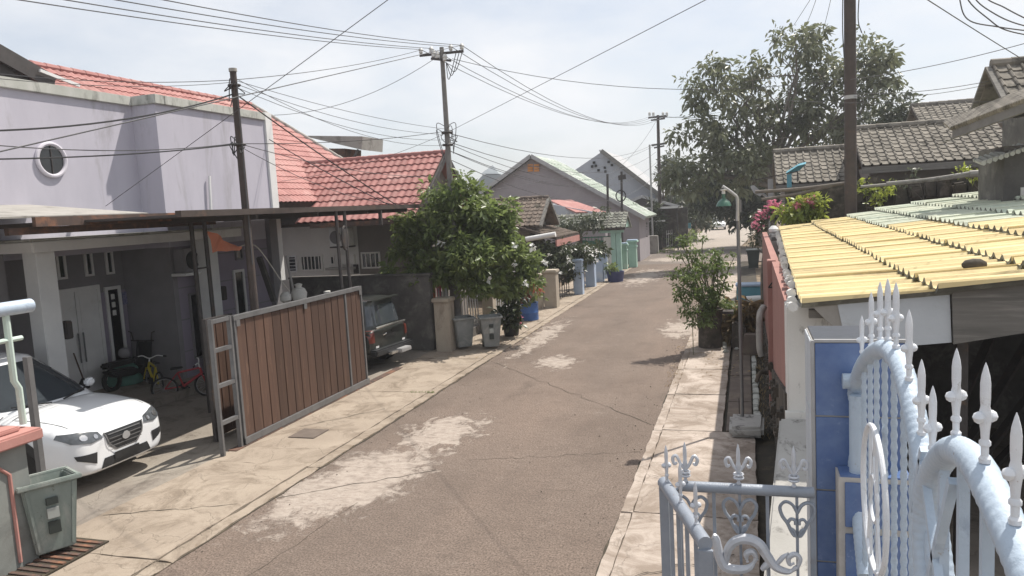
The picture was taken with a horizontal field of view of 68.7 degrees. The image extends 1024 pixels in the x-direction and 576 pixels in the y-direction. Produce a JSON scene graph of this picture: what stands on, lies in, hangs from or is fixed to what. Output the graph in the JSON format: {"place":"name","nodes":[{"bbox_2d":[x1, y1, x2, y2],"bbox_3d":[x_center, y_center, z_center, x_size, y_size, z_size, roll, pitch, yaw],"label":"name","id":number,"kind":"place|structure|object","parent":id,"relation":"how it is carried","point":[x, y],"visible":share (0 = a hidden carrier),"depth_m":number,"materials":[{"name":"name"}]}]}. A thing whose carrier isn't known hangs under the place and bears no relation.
{"place":"outdoors","nodes":[
{"label":"outdoors","id":0,"kind":"place"},
{"bbox_2d":[76,350,431,526],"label":"driveway","id":1,"kind":"structure","parent":0,"point":[186,443],"depth_m":13.08,"materials":[{"name":"concrete"}]},
{"bbox_2d":[22,356,45,472],"bbox_3d":[-6.202,2.097,9.807,0.080,2.433,0.080,-1,6,17],"label":"steel post","id":2,"kind":"object","parent":1,"relation":"on","point":[33,408],"visible":0.6,"depth_m":9.72,"materials":[{"name":"metal"}]},
{"bbox_2d":[0,352,160,476],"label":"parked car","id":3,"kind":"object","parent":1,"relation":"on","point":[86,431],"visible":0.77,"depth_m":11.85,"materials":[{"name":"white paint"}]},
{"bbox_2d":[107,363,142,386],"bbox_3d":[-9.668,2.234,18.646,0.954,0.846,0.890,-1,6,17],"label":"covered heap","id":4,"kind":"object","parent":1,"relation":"on","point":[136,378],"visible":0.38,"depth_m":18.33,"materials":[{"name":"fabric"}]},
{"bbox_2d":[134,355,166,388],"bbox_3d":[-8.797,2.106,18.239,0.697,0.939,1.398,-5,6,-19],"label":"bicycle","id":5,"kind":"object","parent":1,"relation":"on","point":[152,378],"visible":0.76,"depth_m":18.21,"materials":[{"name":"metal"}]},
{"bbox_2d":[0,44,342,407],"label":"lilac house","id":6,"kind":"structure","parent":1,"relation":"on","point":[96,296],"depth_m":18.23,"materials":[{"name":"paint"}]},
{"bbox_2d":[35,141,67,177],"bbox_3d":[-9.867,-2.746,16.049,0.090,0.779,0.779,-1,6,17],"label":"round window","id":7,"kind":"structure","parent":6,"relation":"in","point":[55,167],"depth_m":16.04,"materials":[{"name":"paint"}]},
{"bbox_2d":[55,256,67,279],"bbox_3d":[-10.318,-0.492,17.145,0.050,0.590,0.239,-1,6,17],"label":"window","id":8,"kind":"structure","parent":6,"relation":"in","point":[61,266],"depth_m":17.16,"materials":[{"name":"white paint"}]},
{"bbox_2d":[59,292,83,383],"bbox_3d":[-10.209,1.327,17.257,0.117,2.420,0.610,-1,6,17],"label":"door","id":9,"kind":"structure","parent":6,"relation":"in","point":[67,301],"depth_m":17.35,"materials":[{"name":"white paint"}]},
{"bbox_2d":[74,289,104,391],"bbox_3d":[-10.022,1.253,17.855,0.117,2.420,0.610,-1,6,17],"label":"door","id":10,"kind":"structure","parent":6,"relation":"in","point":[86,304],"depth_m":17.83,"materials":[{"name":"white paint"}]},
{"bbox_2d":[0,205,215,235],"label":"carport canopy","id":11,"kind":"object","parent":6,"relation":"attached to","point":[50,219],"visible":0.71,"depth_m":13.48,"materials":[{"name":"metal"}]},
{"bbox_2d":[103,285,126,360],"bbox_3d":[-9.821,1.085,18.620,0.050,2.270,0.480,-1,6,17],"label":"window","id":12,"kind":"structure","parent":6,"relation":"in","point":[112,288],"depth_m":18.53,"materials":[{"name":"white paint"}]},
{"bbox_2d":[100,331,154,391],"bbox_3d":[-9.356,1.767,18.301,0.811,1.297,1.718,-1,6,17],"label":"scooter","id":13,"kind":"object","parent":6,"relation":"on","point":[143,347],"visible":0.89,"depth_m":18.11,"materials":[{"name":"plastic"}]},
{"bbox_2d":[171,248,201,276],"bbox_3d":[-8.035,-0.668,18.747,0.450,0.670,0.950,-1,6,17],"label":"air conditioner","id":14,"kind":"object","parent":6,"relation":"attached to","point":[183,263],"visible":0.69,"depth_m":18.41,"materials":[{"name":"grey paint"}]},
{"bbox_2d":[188,292,201,359],"bbox_3d":[-8.061,0.959,19.221,0.050,1.700,0.450,-1,6,17],"label":"window","id":15,"kind":"structure","parent":6,"relation":"in","point":[194,320],"depth_m":19.12,"materials":[{"name":"grey paint"}]},
{"bbox_2d":[232,269,247,313],"bbox_3d":[-7.554,0.342,20.875,0.050,1.720,0.470,-1,6,17],"label":"window","id":16,"kind":"structure","parent":6,"relation":"in","point":[239,284],"depth_m":20.86,"materials":[{"name":"white paint"}]},
{"bbox_2d":[256,256,276,301],"bbox_3d":[-6.742,-0.238,20.579,0.140,1.290,0.576,-1,6,17],"label":"leaning timber","id":17,"kind":"object","parent":6,"relation":"attached to","point":[266,279],"visible":1,"depth_m":20.54,"materials":[{"name":"wood"}]},
{"bbox_2d":[151,356,205,395],"bbox_3d":[-7.589,2.124,17.449,1.398,0.939,0.697,-3,6,6],"label":"bicycle","id":18,"kind":"object","parent":1,"relation":"on","point":[184,385],"visible":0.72,"depth_m":17.36,"materials":[{"name":"metal"}]},
{"bbox_2d":[189,222,215,412],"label":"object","id":19,"kind":"object","parent":1,"relation":"on","point":[196,268],"visible":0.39,"depth_m":15.84,"materials":[{"name":"paint"}]},
{"bbox_2d":[207,231,288,290],"bbox_3d":[-6.026,-0.570,17.110,0.302,1.578,2.262,0,7,27],"label":"orange cloth","id":20,"kind":"object","parent":19,"relation":"hanging from","point":[218,243],"visible":0.88,"depth_m":16.57,"materials":[{"name":"fabric"}]},
{"bbox_2d":[202,313,235,441],"bbox_3d":[-5.415,1.660,14.036,0.080,2.280,0.760,-1,6,17],"label":"ladder","id":21,"kind":"object","parent":1,"relation":"on","point":[224,372],"visible":0.47,"depth_m":13.96,"materials":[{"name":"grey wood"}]},
{"bbox_2d":[224,68,258,310],"bbox_3d":[-5.069,-0.690,14.362,0.319,6.878,0.343,-1,6,17],"label":"steel pole","id":22,"kind":"object","parent":1,"relation":"on","point":[233,86],"visible":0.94,"depth_m":14.18,"materials":[{"name":"metal"}]},
{"bbox_2d":[0,94,232,131],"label":"overhead cable","id":23,"kind":"object","parent":22,"relation":"attached to","point":[111,120],"visible":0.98,"depth_m":11.62,"materials":[{"name":"rubber"}]},
{"bbox_2d":[0,144,235,159],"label":"overhead cable","id":24,"kind":"object","parent":22,"relation":"attached to","point":[110,154],"visible":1,"depth_m":11.60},
{"bbox_2d":[84,204,432,289],"bbox_3d":[-5.828,0.200,18.773,4.510,4.260,11.500,-1,6,17],"label":"flat carport","id":25,"kind":"object","parent":1,"relation":"on","point":[194,216],"visible":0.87,"depth_m":16.72,"materials":[{"name":"paint"}]},
{"bbox_2d":[280,283,306,302],"bbox_3d":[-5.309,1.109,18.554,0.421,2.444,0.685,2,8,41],"label":"white urn","id":26,"kind":"object","parent":1,"relation":"on","point":[299,292],"visible":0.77,"depth_m":18.39,"materials":[{"name":"ceramic"}]},
{"bbox_2d":[288,272,436,349],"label":"dividing wall","id":27,"kind":"structure","parent":1,"relation":"on","point":[414,309],"depth_m":21.88,"materials":[{"name":"concrete"}]},
{"bbox_2d":[362,294,412,359],"bbox_3d":[-4.958,1.172,20.496,4.484,1.868,1.914,0,7,24],"label":"parked car","id":28,"kind":"object","parent":1,"relation":"on","point":[385,332],"visible":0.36,"depth_m":19.53,"materials":[{"name":"grey paint"}]},
{"bbox_2d":[47,265,632,575],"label":"pavement","id":29,"kind":"structure","parent":0,"point":[244,481],"depth_m":11.96,"materials":[{"name":"concrete"}]},
{"bbox_2d":[0,425,42,575],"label":"garden wall","id":30,"kind":"structure","parent":29,"relation":"on","point":[17,549],"depth_m":8.88,"materials":[{"name":"grey paint"}]},
{"bbox_2d":[0,299,35,424],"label":"pipe fence","id":31,"kind":"object","parent":30,"relation":"on","point":[9,308],"visible":1,"depth_m":9.04,"materials":[{"name":"metal"}]},
{"bbox_2d":[6,537,108,575],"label":"drain grate","id":32,"kind":"object","parent":29,"relation":"on","point":[45,564],"visible":0.64,"depth_m":9.14,"materials":[{"name":"metal"}]},
{"bbox_2d":[15,466,81,554],"bbox_3d":[-5.822,2.829,9.389,0.700,0.953,0.729,-9,4,-44],"label":"wheelie bin","id":33,"kind":"object","parent":32,"relation":"on","point":[49,499],"visible":0.78,"depth_m":9.18,"materials":[{"name":"green plastic"}]},
{"bbox_2d":[288,428,328,438],"bbox_3d":[-3.796,2.721,13.995,0.550,0.024,0.550,-1,6,17],"label":"manhole cover","id":34,"kind":"object","parent":29,"relation":"on","point":[308,433],"visible":1,"depth_m":13.96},
{"bbox_2d":[228,367,402,451],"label":"gate track","id":35,"kind":"structure","parent":29,"relation":"on","point":[237,448],"depth_m":16.05,"materials":[{"name":"metal"}]},
{"bbox_2d":[207,286,369,455],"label":"wooden gate","id":36,"kind":"structure","parent":35,"relation":"on","point":[291,361],"depth_m":14.80,"materials":[{"name":"brown wood"}]},
{"bbox_2d":[153,327,540,575],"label":"pavement joint","id":37,"kind":"object","parent":29,"relation":"on","point":[331,461],"visible":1,"depth_m":12.30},
{"bbox_2d":[419,43,463,315],"bbox_3d":[-1.795,-2.606,21.876,1.332,8.733,0.575,-3,6,-1],"label":"concrete pole","id":38,"kind":"object","parent":29,"relation":"on","point":[441,56],"visible":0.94,"depth_m":21.55,"materials":[{"name":"paint"}]},
{"bbox_2d":[19,0,419,49],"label":"overhead cable","id":39,"kind":"object","parent":38,"relation":"attached to","point":[192,25],"visible":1,"depth_m":12.11,"materials":[{"name":"rubber"}]},
{"bbox_2d":[0,45,460,151],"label":"overhead cable","id":40,"kind":"object","parent":38,"relation":"attached to","point":[190,107],"visible":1,"depth_m":8.93,"materials":[{"name":"rubber"}]},
{"bbox_2d":[65,0,429,48],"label":"overhead cable","id":41,"kind":"object","parent":38,"relation":"attached to","point":[221,24],"visible":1,"depth_m":12.27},
{"bbox_2d":[116,0,449,46],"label":"overhead cable","id":42,"kind":"object","parent":38,"relation":"attached to","point":[263,24],"visible":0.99,"depth_m":12.89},
{"bbox_2d":[431,296,456,351],"bbox_3d":[-1.931,1.046,21.535,0.534,1.568,0.540,-1,6,17],"label":"gatepost","id":43,"kind":"object","parent":29,"relation":"on","point":[444,324],"visible":1,"depth_m":21.35,"materials":[{"name":"beige paint"}]},
{"bbox_2d":[377,168,547,315],"bbox_3d":[-1.446,-0.917,22.193,5.069,5.280,3.108,-1,6,17],"label":"dense bush","id":44,"kind":"object","parent":29,"relation":"on","point":[481,251],"visible":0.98,"depth_m":21.74,"materials":[{"name":"green plant"}]},
{"bbox_2d":[452,314,475,347],"bbox_3d":[-1.451,1.289,21.791,0.673,0.917,0.702,-6,7,-22],"label":"wheelie bin","id":45,"kind":"object","parent":29,"relation":"on","point":[463,327],"visible":0.77,"depth_m":21.54,"materials":[{"name":"black plastic"}]},
{"bbox_2d":[477,313,502,346],"bbox_3d":[-0.622,1.255,21.598,0.686,0.935,0.716,-4,6,-7],"label":"wheelie bin","id":46,"kind":"object","parent":29,"relation":"on","point":[490,325],"visible":1,"depth_m":21.32,"materials":[{"name":"black plastic"}]},
{"bbox_2d":[486,282,532,336],"bbox_3d":[-0.034,0.517,23.179,1.384,2.022,1.109,-6,7,-28],"label":"black pot shrub","id":47,"kind":"object","parent":29,"relation":"on","point":[511,324],"visible":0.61,"depth_m":23.05,"materials":[{"name":"green plant"}]},
{"bbox_2d":[520,301,538,320],"bbox_3d":[0.580,0.823,26.610,0.748,0.620,0.748,-1,6,17],"label":"blue drum","id":48,"kind":"object","parent":29,"relation":"on","point":[530,313],"visible":0.57,"depth_m":26.30,"materials":[{"name":"plastic"}]},
{"bbox_2d":[542,269,559,307],"bbox_3d":[1.549,0.025,29.560,0.596,1.513,0.597,-1,6,17],"label":"gatepost","id":49,"kind":"object","parent":29,"relation":"on","point":[551,291],"visible":0.88,"depth_m":29.34,"materials":[{"name":"beige paint"}]},
{"bbox_2d":[532,237,613,285],"bbox_3d":[2.777,-1.481,34.945,4.253,3.245,8.908,-1,6,17],"label":"flowering hedge","id":50,"kind":"object","parent":29,"relation":"on","point":[561,257],"visible":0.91,"depth_m":32.30,"materials":[{"name":"green plant"}]},
{"bbox_2d":[548,200,607,246],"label":"red roof","id":51,"kind":"structure","parent":29,"relation":"on","point":[564,207],"depth_m":46.32,"materials":[{"name":"metal"}]},
{"bbox_2d":[572,258,584,294],"bbox_3d":[2.967,-0.500,33.363,0.464,1.595,0.477,-1,6,17],"label":"gatepost","id":52,"kind":"object","parent":29,"relation":"on","point":[578,286],"visible":0.97,"depth_m":33.21,"materials":[{"name":"blue paint"}]},
{"bbox_2d":[555,211,631,269],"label":"mossy porch","id":53,"kind":"object","parent":29,"relation":"on","point":[615,223],"visible":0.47,"depth_m":41.82,"materials":[{"name":"tile"}]},
{"bbox_2d":[626,239,638,266],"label":"gatepost","id":54,"kind":"object","parent":29,"relation":"on","point":[632,246],"visible":0.94,"depth_m":45.55,"materials":[{"name":"green paint"}]},
{"bbox_2d":[308,136,382,157],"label":"tank slab","id":55,"kind":"structure","parent":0,"point":[368,144],"depth_m":33.42,"materials":[{"name":"concrete"}]},
{"bbox_2d":[155,263,713,575],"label":"road","id":56,"kind":"structure","parent":0,"point":[459,510],"depth_m":11.55,"materials":[{"name":"asphalt"}]},
{"bbox_2d":[0,0,1023,195],"label":"sky","id":57,"kind":"structure","parent":0,"point":[548,39],"materials":[{"name":"white"}]},
{"bbox_2d":[468,214,780,316],"bbox_3d":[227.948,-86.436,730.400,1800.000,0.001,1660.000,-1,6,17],"label":"ground","id":58,"kind":"structure","parent":0,"point":[757,270],"depth_m":39.75,"materials":[{"name":"concrete"}]},
{"bbox_2d":[279,149,466,314],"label":"red gable house","id":59,"kind":"structure","parent":58,"relation":"on","point":[308,250],"depth_m":25.29,"materials":[{"name":"tile"}]},
{"bbox_2d":[299,254,323,270],"bbox_3d":[-6.895,-0.860,25.752,0.870,0.560,0.050,-1,6,17],"label":"window","id":60,"kind":"structure","parent":59,"relation":"in","point":[307,262],"depth_m":25.75,"materials":[{"name":"beige paint"}]},
{"bbox_2d":[329,227,355,247],"bbox_3d":[-5.696,-1.685,25.086,0.750,0.650,0.410,-1,6,17],"label":"air conditioner","id":61,"kind":"object","parent":59,"relation":"attached to","point":[332,235],"visible":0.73,"depth_m":24.95,"materials":[{"name":"white paint"}]},
{"bbox_2d":[360,252,380,268],"bbox_3d":[-4.723,-0.929,25.045,0.700,0.550,0.050,-1,6,17],"label":"window","id":62,"kind":"structure","parent":59,"relation":"in","point":[369,260],"depth_m":25.05,"materials":[{"name":"beige paint"}]},
{"bbox_2d":[467,195,579,300],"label":"grey gable house","id":63,"kind":"structure","parent":58,"relation":"on","point":[539,215],"depth_m":32.75,"materials":[{"name":"brown tile"}]},
{"bbox_2d":[554,206,610,245],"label":"garden plant","id":64,"kind":"object","parent":58,"relation":"on","point":[589,221],"visible":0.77,"depth_m":40.95,"materials":[{"name":"green plant"}]},
{"bbox_2d":[576,149,679,206],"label":"pale corner house","id":65,"kind":"structure","parent":58,"relation":"on","point":[635,182],"depth_m":63.59,"materials":[{"name":"grey paint"}]},
{"bbox_2d":[642,195,671,240],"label":"palm shrub","id":66,"kind":"object","parent":58,"relation":"on","point":[656,226],"visible":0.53,"depth_m":58.84,"materials":[{"name":"green plant"}]},
{"bbox_2d":[648,112,667,249],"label":"power pole","id":67,"kind":"object","parent":58,"relation":"on","point":[658,144],"visible":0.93,"depth_m":59.28,"materials":[{"name":"paint"}]},
{"bbox_2d":[675,142,799,245],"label":"street tree","id":68,"kind":"object","parent":58,"relation":"on","point":[755,204],"visible":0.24,"depth_m":56.84,"materials":[{"name":"green plant"}]},
{"bbox_2d":[762,232,789,463],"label":"pink wall","id":69,"kind":"structure","parent":58,"relation":"on","point":[775,288],"depth_m":11.83,"materials":[{"name":"paint"}]},
{"bbox_2d":[756,304,766,356],"bbox_3d":[5.512,0.936,16.564,0.196,1.087,0.629,0,7,25],"label":"drain pipe","id":70,"kind":"object","parent":69,"relation":"attached to","point":[759,329],"visible":0.99,"depth_m":16.39,"materials":[{"name":"plastic"}]},
{"bbox_2d":[742,194,814,304],"bbox_3d":[8.495,-1.012,24.364,1.640,3.921,4.206,-3,6,4],"label":"bougainvillea","id":71,"kind":"object","parent":58,"relation":"on","point":[760,225],"visible":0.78,"depth_m":25.24,"materials":[{"name":"pink plant"}]},
{"bbox_2d":[653,19,906,261],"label":"tree","id":72,"kind":"object","parent":58,"relation":"on","point":[801,120],"visible":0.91,"depth_m":41.52,"materials":[{"name":"green plant"}]},
{"bbox_2d":[772,144,860,269],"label":"long tiled house","id":73,"kind":"structure","parent":58,"relation":"on","point":[824,164],"depth_m":26.85,"materials":[{"name":"grey tile"}]},
{"bbox_2d":[842,0,863,216],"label":"dark pole","id":74,"kind":"object","parent":58,"relation":"on","point":[850,136],"visible":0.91,"depth_m":20.61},
{"bbox_2d":[785,175,977,224],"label":"mossy back wall","id":75,"kind":"structure","parent":58,"relation":"on","point":[937,190],"depth_m":21.90,"materials":[{"name":"stone"}]},
{"bbox_2d":[770,191,832,225],"bbox_3d":[8.785,-0.940,22.712,1.777,4.110,1.299,1,8,36],"label":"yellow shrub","id":76,"kind":"object","parent":75,"relation":"on","point":[793,214],"visible":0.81,"depth_m":22.33,"materials":[{"name":"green plant"}]},
{"bbox_2d":[761,186,831,200],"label":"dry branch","id":77,"kind":"object","parent":76,"relation":"attached to","point":[791,194],"visible":1,"depth_m":22.13,"materials":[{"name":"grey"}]},
{"bbox_2d":[755,182,843,193],"bbox_3d":[8.558,-2.968,22.068,2.649,0.221,0.100,-1,6,17],"label":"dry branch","id":78,"kind":"object","parent":77,"relation":"attached to","point":[797,188],"visible":0.9,"depth_m":22.08,"materials":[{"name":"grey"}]},
{"bbox_2d":[857,177,896,211],"bbox_3d":[10.614,-2.320,21.787,1.218,1.838,0.860,3,9,44],"label":"wall creeper","id":79,"kind":"object","parent":75,"relation":"attached to","point":[880,195],"depth_m":21.70,"materials":[{"name":"green plant"}]},
{"bbox_2d":[895,167,923,199],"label":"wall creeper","id":80,"kind":"object","parent":75,"relation":"attached to","point":[912,175],"depth_m":21.36,"materials":[{"name":"green plant"}]},
{"bbox_2d":[861,175,969,187],"bbox_3d":[11.706,-3.057,21.075,3.459,0.293,0.084,-1,6,17],"label":"pipe","id":81,"kind":"object","parent":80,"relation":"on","point":[874,185],"visible":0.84,"depth_m":21.27,"materials":[{"name":"metal"}]},
{"bbox_2d":[886,171,969,184],"bbox_3d":[11.730,-3.085,21.063,2.176,0.275,0.110,-1,6,17],"label":"pipe","id":82,"kind":"object","parent":81,"relation":"on","point":[928,179],"visible":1,"depth_m":21.03,"materials":[{"name":"metal"}]},
{"bbox_2d":[860,82,926,124],"bbox_3d":[20.274,-6.001,39.431,3.836,9.362,2.943,1,7,32],"label":"street tree","id":83,"kind":"object","parent":58,"relation":"on","point":[895,114],"visible":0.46,"depth_m":38.74,"materials":[{"name":"green plant"}]},
{"bbox_2d":[771,192,1023,575],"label":"yellow carport","id":84,"kind":"object","parent":58,"relation":"on","point":[836,271],"visible":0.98,"depth_m":9.53,"materials":[{"name":"metal"}]},
{"bbox_2d":[936,337,996,441],"bbox_3d":[6.073,1.414,10.042,1.877,2.232,0.120,-6,7,-27],"label":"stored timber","id":85,"kind":"object","parent":84,"relation":"on","point":[976,368],"visible":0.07,"depth_m":10.09,"materials":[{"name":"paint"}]},
{"bbox_2d":[950,339,1023,476],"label":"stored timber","id":86,"kind":"object","parent":84,"relation":"on","point":[1007,376],"visible":0.44,"depth_m":10.07,"materials":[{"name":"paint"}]},
{"bbox_2d":[973,143,1023,201],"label":"shed","id":87,"kind":"structure","parent":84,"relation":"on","point":[1001,173],"depth_m":15.34,"materials":[{"name":"concrete"}]},
{"bbox_2d":[989,395,1023,454],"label":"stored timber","id":88,"kind":"object","parent":84,"relation":"on","point":[1000,433],"visible":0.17,"depth_m":10.07,"materials":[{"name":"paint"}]},
{"bbox_2d":[857,118,1001,183],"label":"tiled house","id":89,"kind":"structure","parent":58,"relation":"on","point":[886,152],"depth_m":23.41,"materials":[{"name":"grey tile"}]},
{"bbox_2d":[906,98,1001,127],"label":"tiled house","id":90,"kind":"structure","parent":58,"relation":"on","point":[932,110],"depth_m":34.84,"materials":[{"name":"grey tile"}]},
{"bbox_2d":[939,56,1023,146],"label":"gable tiled house","id":91,"kind":"structure","parent":58,"relation":"on","point":[1002,90],"depth_m":14.88,"materials":[{"name":"grey tile"}]},
{"bbox_2d":[596,261,775,575],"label":"pavement","id":92,"kind":"structure","parent":0,"point":[700,408],"depth_m":11.57,"materials":[{"name":"concrete"}]},
{"bbox_2d":[695,307,733,348],"bbox_3d":[5.356,1.061,19.799,0.980,1.072,0.744,-1,6,17],"label":"planter tub","id":93,"kind":"object","parent":92,"relation":"on","point":[709,338],"visible":0.61,"depth_m":19.59,"materials":[{"name":"stone"}]},
{"bbox_2d":[662,229,736,328],"bbox_3d":[4.906,-0.241,19.225,2.232,2.594,1.154,-5,6,-20],"label":"feathery plant","id":94,"kind":"object","parent":93,"relation":"in","point":[710,299],"visible":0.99,"depth_m":19.18,"materials":[{"name":"green plant"}]},
{"bbox_2d":[658,442,816,575],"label":"fence","id":95,"kind":"object","parent":92,"relation":"on","point":[671,496],"visible":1,"depth_m":4.90,"materials":[{"name":"silver metal"}]},
{"bbox_2d":[721,294,764,346],"bbox_3d":[6.262,1.161,20.396,2.195,1.984,2.138,-1,6,17],"label":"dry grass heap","id":96,"kind":"object","parent":92,"relation":"on","point":[749,313],"visible":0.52,"depth_m":20.06,"materials":[{"name":"plant"}]},
{"bbox_2d":[729,414,763,437],"bbox_3d":[3.947,2.306,12.578,0.571,0.197,0.858,-1,6,17],"label":"lamp base","id":97,"kind":"object","parent":92,"relation":"on","point":[750,425],"visible":1,"depth_m":12.30,"materials":[{"name":"grey concrete"}]},
{"bbox_2d":[716,185,743,416],"bbox_3d":[3.679,0.350,12.572,0.406,4.138,0.284,-1,6,17],"label":"street lamp","id":98,"kind":"object","parent":97,"relation":"on","point":[723,201],"visible":0.99,"depth_m":12.56,"materials":[{"name":"grey metal"}]},
{"bbox_2d":[735,282,760,299],"bbox_3d":[9.059,0.148,28.569,1.008,0.660,0.880,-1,6,17],"label":"blue tub","id":99,"kind":"object","parent":92,"relation":"on","point":[750,288],"visible":0.5,"depth_m":28.19,"materials":[{"name":"teal paint"}]},
{"bbox_2d":[743,333,757,355],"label":"concrete block","id":100,"kind":"structure","parent":92,"relation":"on","point":[749,344],"depth_m":18.58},
{"bbox_2d":[764,419,807,575],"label":"sloping buttress","id":101,"kind":"structure","parent":92,"relation":"on","point":[791,433],"depth_m":6.78,"materials":[{"name":"grey concrete"}]},
{"bbox_2d":[805,326,908,575],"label":"blue pillar","id":102,"kind":"structure","parent":92,"relation":"on","point":[832,353],"depth_m":4.91,"materials":[{"name":"tile"}]},
{"bbox_2d":[842,279,1023,575],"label":"white gate","id":103,"kind":"structure","parent":102,"relation":"attached to","point":[936,491],"depth_m":2.81,"materials":[{"name":"metal"}]},
{"bbox_2d":[628,248,780,264],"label":"side road","id":104,"kind":"structure","parent":0,"point":[660,258],"depth_m":50.84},
{"bbox_2d":[479,154,656,260],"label":"mauve gable house","id":105,"kind":"structure","parent":104,"relation":"on","point":[639,216],"depth_m":51.07,"materials":[{"name":"grey paint"}]},
{"bbox_2d":[649,145,658,253],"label":"thin far pole","id":106,"kind":"object","parent":104,"relation":"on","point":[654,244],"visible":0.91,"depth_m":56.77,"materials":[{"name":"metal"}]},
{"bbox_2d":[670,224,754,250],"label":"road","id":107,"kind":"structure","parent":0,"point":[721,238],"depth_m":69.40,"materials":[{"name":"concrete"}]},
{"bbox_2d":[647,206,688,249],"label":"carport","id":108,"kind":"object","parent":107,"relation":"on","point":[678,220],"visible":0.41,"depth_m":62.12,"materials":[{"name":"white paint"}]},
{"bbox_2d":[662,189,721,240],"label":"street tree","id":109,"kind":"object","parent":107,"relation":"on","point":[694,220],"visible":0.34,"depth_m":68.82,"materials":[{"name":"green plant"}]},
{"bbox_2d":[784,300,831,419],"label":"white pier","id":110,"kind":"structure","parent":0,"point":[798,321],"depth_m":8.01,"materials":[{"name":"paint"}]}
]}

